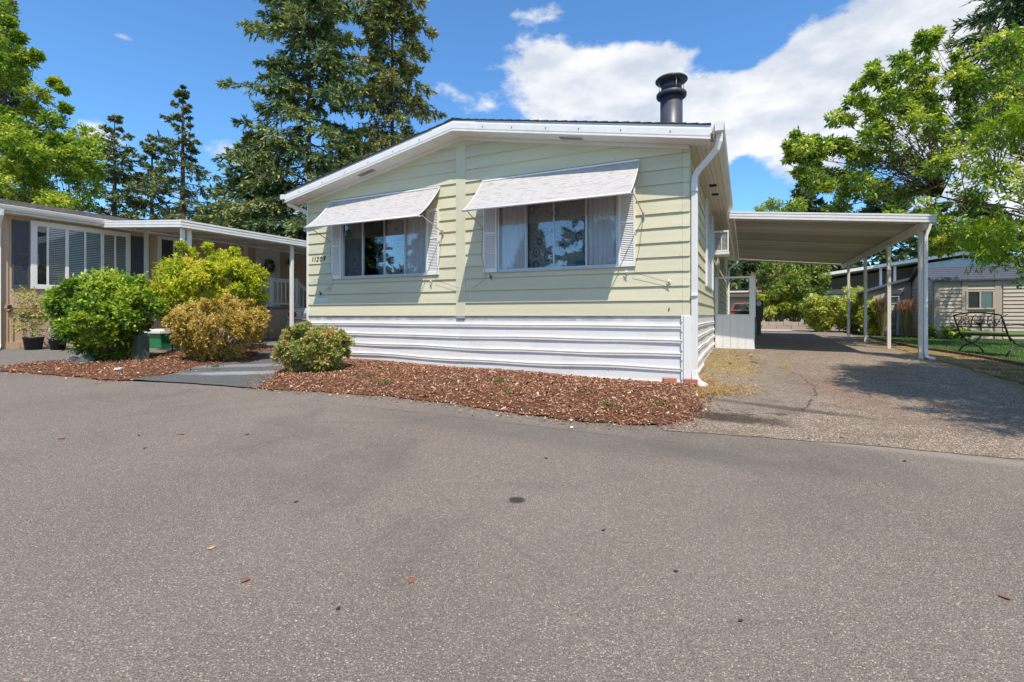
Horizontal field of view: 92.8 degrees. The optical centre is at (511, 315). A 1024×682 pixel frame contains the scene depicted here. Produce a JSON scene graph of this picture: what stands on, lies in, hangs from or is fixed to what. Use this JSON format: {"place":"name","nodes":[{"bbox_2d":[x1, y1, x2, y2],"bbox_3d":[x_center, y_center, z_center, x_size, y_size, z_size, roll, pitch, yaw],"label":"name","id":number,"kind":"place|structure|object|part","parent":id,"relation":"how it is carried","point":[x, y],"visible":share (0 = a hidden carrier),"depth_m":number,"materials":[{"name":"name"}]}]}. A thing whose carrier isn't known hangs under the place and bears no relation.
{"place":"outdoors","nodes":[
{"label":"outdoors","id":0,"kind":"place"},
{"bbox_2d":[0,338,279,368],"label":"neighbour driveway","id":1,"kind":"structure","parent":0,"point":[18,355],"depth_m":9.66,"materials":[{"name":"concrete"}]},
{"bbox_2d":[4,285,49,349],"bbox_3d":[-10.143,0.040,10.337,0.827,1.361,0.749,0,0,-35],"label":"potted plant","id":2,"kind":"object","parent":1,"relation":"on","point":[32,342],"visible":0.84,"depth_m":10.27,"materials":[{"name":"green plant"}]},
{"bbox_2d":[46,325,66,349],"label":"potted plant","id":3,"kind":"object","parent":1,"relation":"on","point":[55,344],"visible":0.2,"depth_m":10.28,"materials":[{"name":"green plant"}]},
{"bbox_2d":[144,329,175,348],"bbox_3d":[-7.977,0.524,11.137,0.800,0.430,0.580,0,0,26],"label":"planter box","id":4,"kind":"object","parent":1,"relation":"on","point":[158,338],"visible":0.47,"depth_m":10.88,"materials":[{"name":"green plastic"}]},
{"bbox_2d":[102,219,306,349],"bbox_3d":[-5.286,-0.741,17.641,3.104,3.066,14.642,0,0,26],"label":"carport","id":5,"kind":"object","parent":1,"relation":"on","point":[182,229],"visible":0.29,"depth_m":12.04,"materials":[{"name":"white paint"}]},
{"bbox_2d":[147,238,270,336],"bbox_3d":[-6.397,-0.416,10.402,2.427,2.439,2.441,0,0,-40],"label":"shrub","id":6,"kind":"object","parent":1,"relation":"on","point":[231,272],"visible":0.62,"depth_m":9.89,"materials":[{"name":"yellow plant"}]},
{"bbox_2d":[256,276,306,338],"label":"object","id":7,"kind":"structure","parent":1,"relation":"on","point":[277,322],"depth_m":15.06,"materials":[{"name":"beige"}]},
{"bbox_2d":[286,308,306,326],"bbox_3d":[-4.971,0.136,15.940,1.880,1.170,4.440,0,0,26],"label":"parked car","id":8,"kind":"object","parent":1,"relation":"on","point":[300,315],"visible":0.12,"depth_m":14.13,"materials":[{"name":"white paint"}]},
{"bbox_2d":[135,351,282,387],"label":"path slab","id":9,"kind":"structure","parent":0,"point":[240,373],"depth_m":7.36,"materials":[{"name":"grey concrete"}]},
{"bbox_2d":[0,331,917,423],"bbox_3d":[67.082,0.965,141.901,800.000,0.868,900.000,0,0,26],"label":"ground","id":10,"kind":"structure","parent":0,"point":[858,334],"depth_m":7.03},
{"bbox_2d":[0,0,61,204],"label":"tree","id":11,"kind":"object","parent":10,"relation":"on","point":[15,102],"visible":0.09,"depth_m":40.27,"materials":[{"name":"green plant"}]},
{"bbox_2d":[0,0,90,209],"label":"maple tree","id":12,"kind":"object","parent":10,"relation":"on","point":[26,149],"visible":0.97,"depth_m":21.80,"materials":[{"name":"green plant"}]},
{"bbox_2d":[50,122,113,211],"bbox_3d":[-27.686,-5.943,31.001,5.986,13.300,3.444,0,0,38],"label":"deciduous tree","id":13,"kind":"object","parent":10,"relation":"on","point":[88,144],"visible":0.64,"depth_m":30.55,"materials":[{"name":"green plant"}]},
{"bbox_2d":[69,113,159,219],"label":"spruce tree","id":14,"kind":"object","parent":10,"relation":"on","point":[118,176],"visible":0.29,"depth_m":41.60,"materials":[{"name":"green plant"}]},
{"bbox_2d":[0,349,272,379],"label":"bark bed","id":15,"kind":"object","parent":10,"relation":"on","point":[97,374],"visible":0.51,"depth_m":7.67,"materials":[{"name":"wood"}]},
{"bbox_2d":[66,356,78,360],"bbox_3d":[-7.471,0.751,8.277,0.236,0.120,0.220,0,0,33],"label":"rock","id":16,"kind":"object","parent":15,"relation":"on","point":[74,358],"visible":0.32,"depth_m":8.21,"materials":[{"name":"grey stone"}]},
{"bbox_2d":[75,354,95,362],"bbox_3d":[-7.101,0.740,8.111,0.296,0.183,0.251,0,0,-29],"label":"rock","id":17,"kind":"object","parent":15,"relation":"on","point":[85,358],"visible":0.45,"depth_m":8.05,"materials":[{"name":"grey stone"}]},
{"bbox_2d":[36,266,167,360],"bbox_3d":[-7.098,0.028,8.632,1.872,1.831,1.766,0,0,19],"label":"shrub","id":18,"kind":"object","parent":15,"relation":"on","point":[102,315],"visible":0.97,"depth_m":8.18,"materials":[{"name":"green plant"}]},
{"bbox_2d":[134,335,148,360],"bbox_3d":[-6.463,0.601,8.507,0.160,0.520,0.180,0,0,26],"label":"utility box","id":19,"kind":"object","parent":15,"relation":"on","point":[141,347],"visible":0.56,"depth_m":8.44,"materials":[{"name":"metal"}]},
{"bbox_2d":[161,291,270,360],"bbox_3d":[-5.338,0.226,8.928,1.718,1.344,1.836,0,0,-26],"label":"shrub","id":20,"kind":"object","parent":15,"relation":"on","point":[196,326],"visible":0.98,"depth_m":8.46,"materials":[{"name":"yellow plant"}]},
{"bbox_2d":[108,134,190,219],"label":"spruce tree","id":21,"kind":"object","parent":10,"relation":"on","point":[147,148],"visible":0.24,"depth_m":42.37,"materials":[{"name":"green plant"}]},
{"bbox_2d":[0,199,306,349],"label":"manufactured home","id":22,"kind":"object","parent":10,"relation":"on","point":[43,248],"visible":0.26,"depth_m":11.36,"materials":[{"name":"beige"}]},
{"bbox_2d":[30,220,130,288],"bbox_3d":[-10.195,-1.345,11.615,0.045,1.510,1.930,0,0,26],"label":"window","id":23,"kind":"structure","parent":22,"relation":"in","point":[57,251],"depth_m":11.38,"materials":[{"name":"white glass"}]},
{"bbox_2d":[157,236,179,276],"bbox_3d":[-9.347,-1.550,13.392,0.040,1.180,0.710,0,0,26],"label":"window","id":24,"kind":"structure","parent":22,"relation":"in","point":[165,245],"depth_m":13.26,"materials":[{"name":"white glass"}]},
{"bbox_2d":[255,248,279,306],"bbox_3d":[-8.049,-1.230,16.092,0.055,1.940,0.880,0,0,26],"label":"door","id":25,"kind":"structure","parent":22,"relation":"in","point":[260,254],"depth_m":16.24,"materials":[{"name":"brown metal"}]},
{"bbox_2d":[263,258,275,273],"bbox_3d":[-7.999,-1.632,16.048,0.193,0.522,0.509,0,0,26],"label":"wreath","id":26,"kind":"object","parent":22,"relation":"attached to","point":[271,262],"visible":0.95,"depth_m":16.08,"materials":[{"name":"green plant"}]},
{"bbox_2d":[121,84,227,223],"bbox_3d":[-26.100,-7.845,37.103,10.458,20.308,11.698,0,0,-34],"label":"spruce tree","id":27,"kind":"object","parent":10,"relation":"on","point":[184,193],"visible":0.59,"depth_m":37.62,"materials":[{"name":"green plant"}]},
{"bbox_2d":[193,201,230,221],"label":"conifer tree","id":28,"kind":"object","parent":10,"relation":"on","point":[221,215],"visible":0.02,"depth_m":48.43,"materials":[{"name":"green plant"}]},
{"bbox_2d":[191,130,305,239],"bbox_3d":[-17.355,-5.110,33.160,9.668,15.019,10.570,0,0,0],"label":"fir tree","id":29,"kind":"object","parent":10,"relation":"on","point":[231,174],"visible":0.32,"depth_m":31.91,"materials":[{"name":"green plant"}]},
{"bbox_2d":[208,0,380,240],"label":"fir tree","id":30,"kind":"object","parent":10,"relation":"on","point":[292,19],"visible":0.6,"depth_m":32.32,"materials":[{"name":"green plant"}]},
{"bbox_2d":[306,128,373,231],"bbox_3d":[-11.156,-5.605,34.157,8.809,14.678,9.623,0,0,0],"label":"fir tree","id":31,"kind":"object","parent":10,"relation":"on","point":[352,142],"visible":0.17,"depth_m":33.00,"materials":[{"name":"green plant"}]},
{"bbox_2d":[334,0,446,155],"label":"fir tree","id":32,"kind":"object","parent":10,"relation":"on","point":[376,24],"visible":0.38,"depth_m":37.25,"materials":[{"name":"green plant"}]},
{"bbox_2d":[244,358,714,433],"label":"bark mulch","id":33,"kind":"object","parent":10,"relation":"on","point":[450,368],"visible":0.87,"depth_m":6.16,"materials":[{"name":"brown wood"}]},
{"bbox_2d":[269,319,356,372],"bbox_3d":[-3.088,0.536,7.631,1.239,0.943,1.182,0,0,-38],"label":"shrub","id":34,"kind":"object","parent":33,"relation":"on","point":[299,346],"visible":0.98,"depth_m":7.30,"materials":[{"name":"green plant"}]},
{"bbox_2d":[207,364,668,407],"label":"weeds","id":35,"kind":"object","parent":33,"relation":"on","point":[500,380],"visible":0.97,"depth_m":5.86,"materials":[{"name":"green plant"}]},
{"bbox_2d":[662,378,676,382],"bbox_3d":[2.115,0.874,6.545,0.170,0.060,0.090,0,0,5],"label":"brick","id":36,"kind":"object","parent":33,"relation":"on","point":[670,380],"visible":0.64,"depth_m":6.50,"materials":[{"name":"red brick"}]},
{"bbox_2d":[683,378,697,384],"bbox_3d":[2.369,0.877,6.462,0.170,0.060,0.090,0,0,32],"label":"brick","id":37,"kind":"object","parent":33,"relation":"on","point":[690,381],"visible":1,"depth_m":6.43,"materials":[{"name":"red brick"}]},
{"bbox_2d":[280,72,737,386],"bbox_3d":[2.480,-1.343,14.944,7.945,4.765,15.870,0,0,26],"label":"manufactured home","id":38,"kind":"object","parent":10,"relation":"on","point":[563,287],"visible":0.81,"depth_m":7.70,"materials":[{"name":"green"}]},
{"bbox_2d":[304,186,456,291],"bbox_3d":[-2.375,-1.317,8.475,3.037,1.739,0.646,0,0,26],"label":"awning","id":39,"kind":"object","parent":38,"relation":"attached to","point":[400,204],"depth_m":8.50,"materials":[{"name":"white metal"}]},
{"bbox_2d":[341,212,426,278],"bbox_3d":[-2.311,-1.231,8.877,1.955,1.097,0.194,0,0,26],"label":"window","id":40,"kind":"structure","parent":38,"relation":"in","point":[393,247],"depth_m":8.88,"materials":[{"name":"glass"}]},
{"bbox_2d":[497,195,618,272],"bbox_3d":[0.711,-1.236,7.520,1.955,1.107,0.352,0,0,26],"label":"window","id":41,"kind":"structure","parent":38,"relation":"in","point":[580,233],"depth_m":7.48,"materials":[{"name":"glass"}]},
{"bbox_2d":[461,159,665,287],"bbox_3d":[0.623,-1.317,7.042,3.062,1.739,0.646,0,0,26],"label":"awning","id":42,"kind":"object","parent":38,"relation":"attached to","point":[601,180],"depth_m":7.06,"materials":[{"name":"white metal"}]},
{"bbox_2d":[707,205,712,290],"bbox_3d":[4.007,-1.359,9.980,0.102,1.642,1.562,0,0,26],"label":"window","id":43,"kind":"structure","parent":38,"relation":"in","point":[709,287],"depth_m":10.21,"materials":[{"name":"metal"}]},
{"bbox_2d":[717,257,719,310],"bbox_3d":[5.459,-1.110,12.915,0.030,2.000,0.900,0,0,26],"label":"side door","id":44,"kind":"structure","parent":38,"relation":"in","point":[718,258],"depth_m":12.81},
{"bbox_2d":[713,230,729,257],"bbox_3d":[4.719,-1.605,10.997,0.350,0.520,0.600,0,0,26],"label":"air conditioner","id":45,"kind":"object","parent":38,"relation":"attached to","point":[720,243],"visible":0.93,"depth_m":10.75,"materials":[{"name":"metal"}]},
{"bbox_2d":[715,276,755,348],"bbox_3d":[5.682,-0.057,12.396,0.880,1.736,1.845,0,0,26],"label":"porch screen","id":46,"kind":"object","parent":10,"relation":"on","point":[736,331],"visible":0.92,"depth_m":11.56,"materials":[{"name":"white plastic"}]},
{"bbox_2d":[727,260,758,290],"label":"conifer tree","id":47,"kind":"object","parent":10,"relation":"on","point":[737,283],"visible":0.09,"depth_m":41.92,"materials":[{"name":"green plant"}]},
{"bbox_2d":[730,303,762,321],"bbox_3d":[14.863,-0.055,30.998,1.840,1.400,3.960,0,0,26],"label":"parked car","id":48,"kind":"object","parent":10,"relation":"on","point":[739,308],"visible":0.2,"depth_m":29.37,"materials":[{"name":"orange paint"}]},
{"bbox_3d":[14.026,-0.515,29.248,1.400,0.320,0.020,0,0,26],"label":"rear window","id":49,"kind":"part","parent":48,"relation":"part of","materials":[{"name":"grey glass"}]},
{"bbox_2d":[734,261,763,290],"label":"conifer tree","id":50,"kind":"object","parent":10,"relation":"on","point":[754,266],"visible":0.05,"depth_m":44.73,"materials":[{"name":"green plant"}]},
{"bbox_2d":[739,262,790,289],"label":"conifer tree","id":51,"kind":"object","parent":10,"relation":"on","point":[761,268],"visible":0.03,"depth_m":44.85,"materials":[{"name":"green plant"}]},
{"bbox_2d":[727,290,803,321],"bbox_3d":[16.694,-0.550,41.655,14.350,2.580,9.150,0,0,26],"label":"manufactured home","id":52,"kind":"object","parent":10,"relation":"on","point":[739,296],"visible":0.03,"depth_m":36.75,"materials":[{"name":"white paint"}]},
{"bbox_2d":[748,269,791,321],"bbox_3d":[14.434,-1.002,27.371,2.677,3.350,2.563,0,0,0],"label":"shrub","id":53,"kind":"object","parent":10,"relation":"on","point":[760,289],"visible":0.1,"depth_m":27.03,"materials":[{"name":"green plant"}]},
{"bbox_2d":[746,289,800,321],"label":"shrub","id":54,"kind":"object","parent":10,"relation":"on","point":[779,315],"visible":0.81,"depth_m":23.82,"materials":[{"name":"green plant"}]},
{"bbox_2d":[753,196,807,211],"bbox_3d":[10.992,-2.369,22.404,5.816,6.478,2.021,0,0,0],"label":"tree","id":55,"kind":"object","parent":10,"relation":"on","point":[796,204],"visible":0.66,"depth_m":21.98,"materials":[{"name":"green plant"}]},
{"bbox_2d":[755,262,832,321],"bbox_3d":[14.012,-1.308,24.316,3.429,3.965,3.501,0,0,39],"label":"shrub","id":56,"kind":"object","parent":10,"relation":"on","point":[796,278],"visible":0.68,"depth_m":23.85,"materials":[{"name":"green plant"}]},
{"bbox_2d":[798,293,842,331],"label":"shrub","id":57,"kind":"object","parent":10,"relation":"on","point":[825,322],"visible":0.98,"depth_m":20.19,"materials":[{"name":"green plant"}]},
{"bbox_2d":[784,161,857,274],"bbox_3d":[24.553,-6.160,39.927,7.785,16.439,8.470,0,0,28],"label":"conifer tree","id":58,"kind":"object","parent":10,"relation":"on","point":[812,201],"visible":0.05,"depth_m":39.24,"materials":[{"name":"green plant"}]},
{"bbox_2d":[804,261,878,320],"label":"conifer tree","id":59,"kind":"object","parent":10,"relation":"on","point":[858,265],"visible":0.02,"depth_m":41.32,"materials":[{"name":"green plant"}]},
{"bbox_2d":[833,285,863,332],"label":"shrub","id":60,"kind":"object","parent":10,"relation":"on","point":[855,299],"visible":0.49,"depth_m":19.80,"materials":[{"name":"green plant"}]},
{"bbox_2d":[856,299,893,335],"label":"shrub","id":61,"kind":"object","parent":10,"relation":"on","point":[872,326],"visible":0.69,"depth_m":17.91,"materials":[{"name":"green plant"}]},
{"bbox_2d":[830,176,927,270],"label":"conifer tree","id":62,"kind":"object","parent":10,"relation":"on","point":[901,253],"visible":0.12,"depth_m":40.96,"materials":[{"name":"green plant"}]},
{"bbox_2d":[855,278,910,335],"bbox_3d":[14.334,-0.320,18.925,1.400,2.120,2.500,0,0,26],"label":"lean to shed","id":63,"kind":"object","parent":10,"relation":"on","point":[903,285],"visible":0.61,"depth_m":17.84,"materials":[{"name":"wood"}]},
{"bbox_2d":[885,290,901,334],"bbox_3d":[13.848,-0.104,17.709,0.529,1.652,0.334,0,0,26],"label":"ladder","id":64,"kind":"object","parent":10,"relation":"on","point":[896,292],"visible":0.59,"depth_m":17.66,"materials":[{"name":"grey metal"}]},
{"bbox_2d":[779,17,1023,289],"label":"cherry tree","id":65,"kind":"object","parent":10,"relation":"on","point":[814,150],"visible":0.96,"depth_m":11.53,"materials":[{"name":"green plant"}]},
{"bbox_2d":[806,251,1023,318],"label":"manufactured home","id":66,"kind":"object","parent":10,"relation":"on","point":[877,274],"visible":0.07,"depth_m":24.71,"materials":[{"name":"grey"}]},
{"bbox_2d":[905,201,962,259],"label":"conifer tree","id":67,"kind":"object","parent":10,"relation":"on","point":[944,210],"visible":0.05,"depth_m":49.57,"materials":[{"name":"green plant"}]},
{"bbox_2d":[868,336,1023,365],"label":"lawn edging","id":68,"kind":"object","parent":10,"relation":"on","point":[971,355],"visible":0.64,"depth_m":9.99,"materials":[{"name":"grey concrete"}]},
{"bbox_2d":[908,264,1023,339],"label":"garden shed","id":69,"kind":"structure","parent":10,"relation":"on","point":[952,290],"depth_m":15.22,"materials":[{"name":"wood"}]},
{"bbox_2d":[966,290,994,309],"bbox_3d":[14.483,-0.480,15.090,0.680,0.600,0.050,0,0,26],"label":"window","id":70,"kind":"structure","parent":69,"relation":"in","point":[975,299],"depth_m":15.08,"materials":[{"name":"white glass"}]},
{"bbox_2d":[911,0,1023,161],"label":"fir tree","id":71,"kind":"object","parent":10,"relation":"on","point":[1014,9],"visible":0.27,"depth_m":19.71,"materials":[{"name":"green plant"}]},
{"bbox_2d":[952,91,1023,277],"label":"tree","id":72,"kind":"object","parent":10,"relation":"on","point":[1016,125],"visible":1,"depth_m":8.16,"materials":[{"name":"green plant"}]},
{"bbox_2d":[955,204,1023,254],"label":"conifer tree","id":73,"kind":"object","parent":10,"relation":"on","point":[980,213],"visible":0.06,"depth_m":45.40,"materials":[{"name":"green plant"}]},
{"bbox_2d":[0,371,1023,681],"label":"road","id":74,"kind":"structure","parent":0,"point":[808,561],"depth_m":2.39,"materials":[{"name":"grey asphalt"}]},
{"bbox_2d":[408,577,414,582],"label":"fallen leaf","id":75,"kind":"object","parent":74,"relation":"on","point":[410,579],"visible":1,"depth_m":2.11,"materials":[{"name":"brown plant"}]},
{"bbox_2d":[0,0,1023,263],"label":"sky","id":76,"kind":"structure","parent":0,"point":[765,69],"materials":[{"name":"blue"}]},
{"bbox_2d":[761,322,859,329],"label":"retaining wall","id":77,"kind":"structure","parent":0,"point":[783,325],"depth_m":22.98,"materials":[{"name":"beige concrete"}]},
{"bbox_2d":[761,329,859,331],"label":"back lane","id":78,"kind":"structure","parent":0,"point":[799,330],"depth_m":21.37,"materials":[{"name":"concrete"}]},
{"bbox_2d":[658,331,1023,458],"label":"driveway","id":79,"kind":"structure","parent":0,"point":[861,392],"depth_m":5.73,"materials":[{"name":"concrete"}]},
{"bbox_2d":[699,349,763,395],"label":"straw litter","id":80,"kind":"object","parent":79,"relation":"on","point":[733,366],"visible":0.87,"depth_m":8.33,"materials":[{"name":"yellow plant"}]},
{"bbox_2d":[682,372,809,400],"bbox_3d":[2.636,0.925,6.584,2.058,0.124,1.991,0,0,-20],"label":"straw tuft","id":81,"kind":"object","parent":79,"relation":"on","point":[710,386],"visible":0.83,"depth_m":6.22,"materials":[{"name":"beige plant"}]},
{"bbox_2d":[755,300,762,334],"bbox_3d":[8.904,0.100,17.628,0.320,1.280,0.385,0,0,26],"label":"utility pedestal","id":82,"kind":"object","parent":79,"relation":"on","point":[759,311],"visible":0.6,"depth_m":17.55,"materials":[{"name":"green metal"}]},
{"bbox_2d":[728,211,936,359],"bbox_3d":[8.243,-0.694,13.813,3.619,3.129,8.932,0,0,26],"label":"carport","id":83,"kind":"object","parent":79,"relation":"on","point":[844,240],"visible":0.87,"depth_m":11.53,"materials":[{"name":"white paint"}]},
{"bbox_2d":[874,297,892,335],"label":"ornamental grass","id":84,"kind":"object","parent":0,"point":[881,317],"depth_m":17.42,"materials":[{"name":"brown plant"}]},
{"bbox_2d":[895,298,915,336],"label":"ornamental grass","id":85,"kind":"object","parent":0,"point":[905,307],"depth_m":16.33,"materials":[{"name":"plant"}]},
{"bbox_2d":[857,337,1023,383],"bbox_3d":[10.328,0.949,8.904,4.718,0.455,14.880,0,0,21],"label":"verge","id":86,"kind":"structure","parent":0,"point":[973,363],"depth_m":8.54,"materials":[{"name":"brown plant"}]},
{"bbox_2d":[875,336,1023,361],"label":"lawn","id":87,"kind":"structure","parent":0,"point":[987,353],"depth_m":12.03,"materials":[{"name":"plant"}]},
{"bbox_2d":[928,322,972,339],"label":"shrub","id":88,"kind":"object","parent":87,"relation":"on","point":[948,332],"visible":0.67,"depth_m":15.08,"materials":[{"name":"green plant"}]},
{"bbox_2d":[953,312,1023,355],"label":"garden bench","id":89,"kind":"object","parent":87,"relation":"on","point":[980,333],"visible":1,"depth_m":9.96,"materials":[{"name":"black metal"}]}
]}

